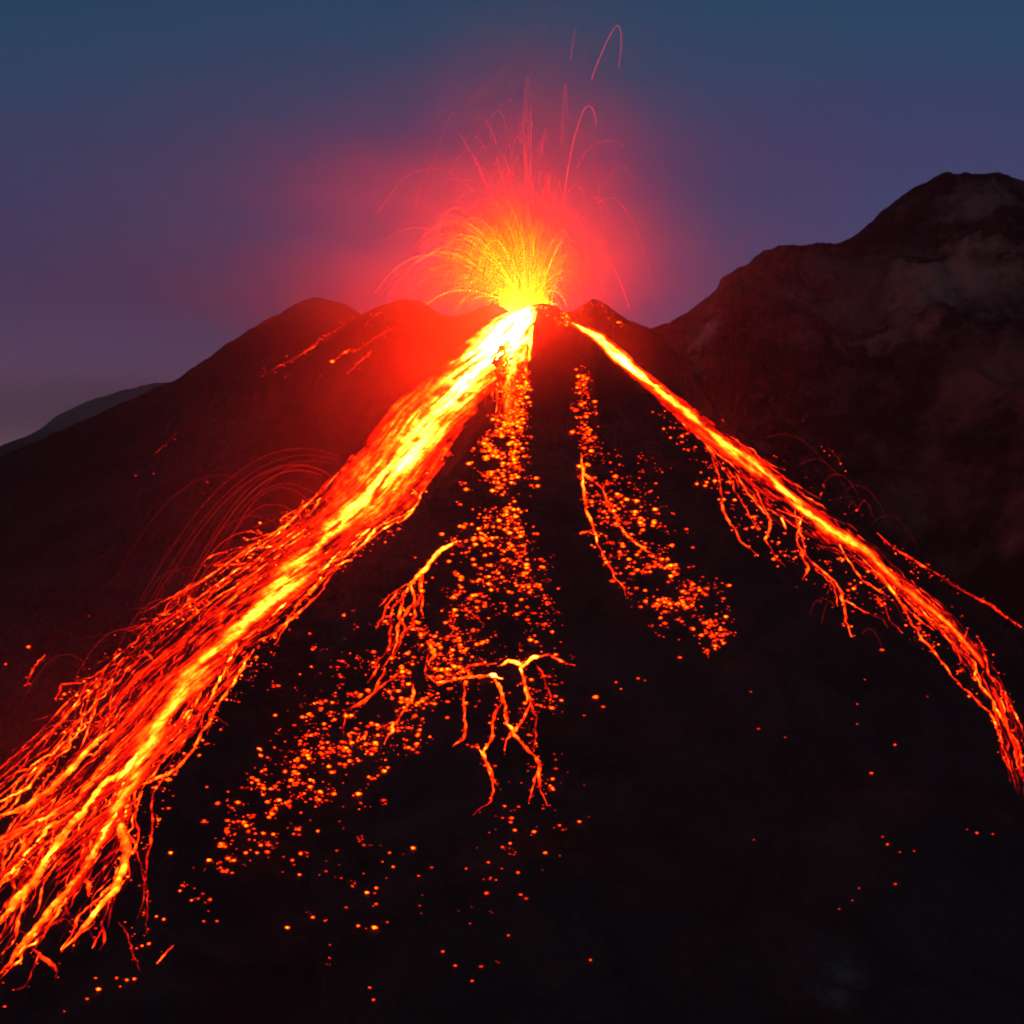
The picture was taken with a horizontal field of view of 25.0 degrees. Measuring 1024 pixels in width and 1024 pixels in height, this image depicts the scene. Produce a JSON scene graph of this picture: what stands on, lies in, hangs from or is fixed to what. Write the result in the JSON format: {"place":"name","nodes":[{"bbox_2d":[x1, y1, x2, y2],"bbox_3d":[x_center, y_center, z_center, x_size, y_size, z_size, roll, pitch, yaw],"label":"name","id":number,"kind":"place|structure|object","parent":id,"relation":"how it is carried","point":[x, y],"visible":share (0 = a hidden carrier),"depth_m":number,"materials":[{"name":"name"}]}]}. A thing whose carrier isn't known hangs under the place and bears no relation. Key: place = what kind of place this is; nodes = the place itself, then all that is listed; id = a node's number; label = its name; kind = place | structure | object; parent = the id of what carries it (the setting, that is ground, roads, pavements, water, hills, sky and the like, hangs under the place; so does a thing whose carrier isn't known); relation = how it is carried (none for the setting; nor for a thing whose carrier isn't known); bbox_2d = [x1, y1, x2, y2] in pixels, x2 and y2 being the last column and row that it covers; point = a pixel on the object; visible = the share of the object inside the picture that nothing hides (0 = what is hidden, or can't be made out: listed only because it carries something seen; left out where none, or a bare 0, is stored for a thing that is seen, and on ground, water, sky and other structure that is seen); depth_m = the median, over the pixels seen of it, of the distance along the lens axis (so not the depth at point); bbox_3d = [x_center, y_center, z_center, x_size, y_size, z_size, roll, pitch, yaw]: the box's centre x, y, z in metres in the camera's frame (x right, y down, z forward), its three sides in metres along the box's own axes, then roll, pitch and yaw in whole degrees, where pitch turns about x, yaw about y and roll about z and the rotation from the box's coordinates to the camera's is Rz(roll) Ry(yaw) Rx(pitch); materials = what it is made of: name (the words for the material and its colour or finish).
{"place":"outdoors","nodes":[
{"label":"outdoors","id":0,"kind":"place"},
{"bbox_2d":[0,382,169,455],"bbox_3d":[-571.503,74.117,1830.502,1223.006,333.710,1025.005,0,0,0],"label":"ridge","id":1,"kind":"structure","parent":0,"point":[81,412],"depth_m":1585.34,"materials":[{"name":"grey stone"}]},
{"bbox_2d":[0,298,360,1023],"bbox_3d":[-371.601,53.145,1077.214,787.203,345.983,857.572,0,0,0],"label":"ridge","id":2,"kind":"structure","parent":0,"point":[86,504],"depth_m":995.75,"materials":[{"name":"brown stone"}]},
{"bbox_2d":[0,299,1023,1023],"bbox_3d":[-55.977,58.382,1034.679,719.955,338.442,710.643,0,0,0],"label":"volcano","id":3,"kind":"structure","parent":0,"point":[664,889],"depth_m":920.45},
{"bbox_2d":[0,448,338,962],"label":"bounding stones","id":4,"kind":"object","parent":3,"relation":"on","point":[177,600],"visible":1,"depth_m":1023.24,"materials":[{"name":"red"}]},
{"bbox_2d":[0,306,538,990],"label":"lava flow","id":5,"kind":"object","parent":3,"relation":"on","point":[394,462],"visible":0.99,"depth_m":987.49,"materials":[{"name":"orange liquid"}]},
{"bbox_2d":[157,315,392,451],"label":"lava flow","id":6,"kind":"object","parent":3,"relation":"on","point":[311,348],"visible":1,"depth_m":1203.55,"materials":[{"name":"red"}]},
{"bbox_2d":[343,541,464,735],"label":"lava flow","id":7,"kind":"object","parent":3,"relation":"on","point":[410,584],"visible":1,"depth_m":989.50,"materials":[{"name":"orange liquid"}]},
{"bbox_2d":[384,641,572,812],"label":"lava flow","id":8,"kind":"object","parent":3,"relation":"on","point":[538,762],"visible":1,"depth_m":927.32,"materials":[{"name":"orange liquid"}]},
{"bbox_2d":[484,343,528,419],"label":"lava flow","id":9,"kind":"object","parent":3,"relation":"on","point":[517,351],"visible":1,"depth_m":1147.53,"materials":[{"name":"orange"}]},
{"bbox_2d":[0,302,1023,1011],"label":"lava rubble","id":10,"kind":"object","parent":3,"relation":"on","point":[482,538],"visible":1,"depth_m":999.78,"materials":[{"name":"orange stone"}]},
{"bbox_2d":[375,25,653,348],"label":"lava fountain","id":11,"kind":"object","parent":3,"relation":"on","point":[513,279],"visible":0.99,"depth_m":1202.48,"materials":[{"name":"orange liquid"}]},
{"bbox_2d":[580,453,652,595],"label":"lava flow","id":12,"kind":"object","parent":3,"relation":"on","point":[587,513],"visible":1,"depth_m":1053.55,"materials":[{"name":"orange liquid"}]},
{"bbox_2d":[570,321,1023,792],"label":"lava flow","id":13,"kind":"object","parent":3,"relation":"on","point":[688,416],"visible":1,"depth_m":1122.07,"materials":[{"name":"orange liquid"}]},
{"bbox_2d":[0,0,1023,445],"label":"sky","id":14,"kind":"structure","parent":0,"point":[177,177],"materials":[{"name":"blue"}]},
{"bbox_2d":[651,172,1023,653],"bbox_3d":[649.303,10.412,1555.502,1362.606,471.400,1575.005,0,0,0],"label":"mountain","id":15,"kind":"structure","parent":0,"point":[880,356],"depth_m":1354.70,"materials":[{"name":"black stone"}]},
{"bbox_2d":[767,434,918,645],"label":"bounding stones","id":16,"kind":"object","parent":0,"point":[849,505],"visible":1,"depth_m":1224.47,"materials":[{"name":"red"}]}
]}

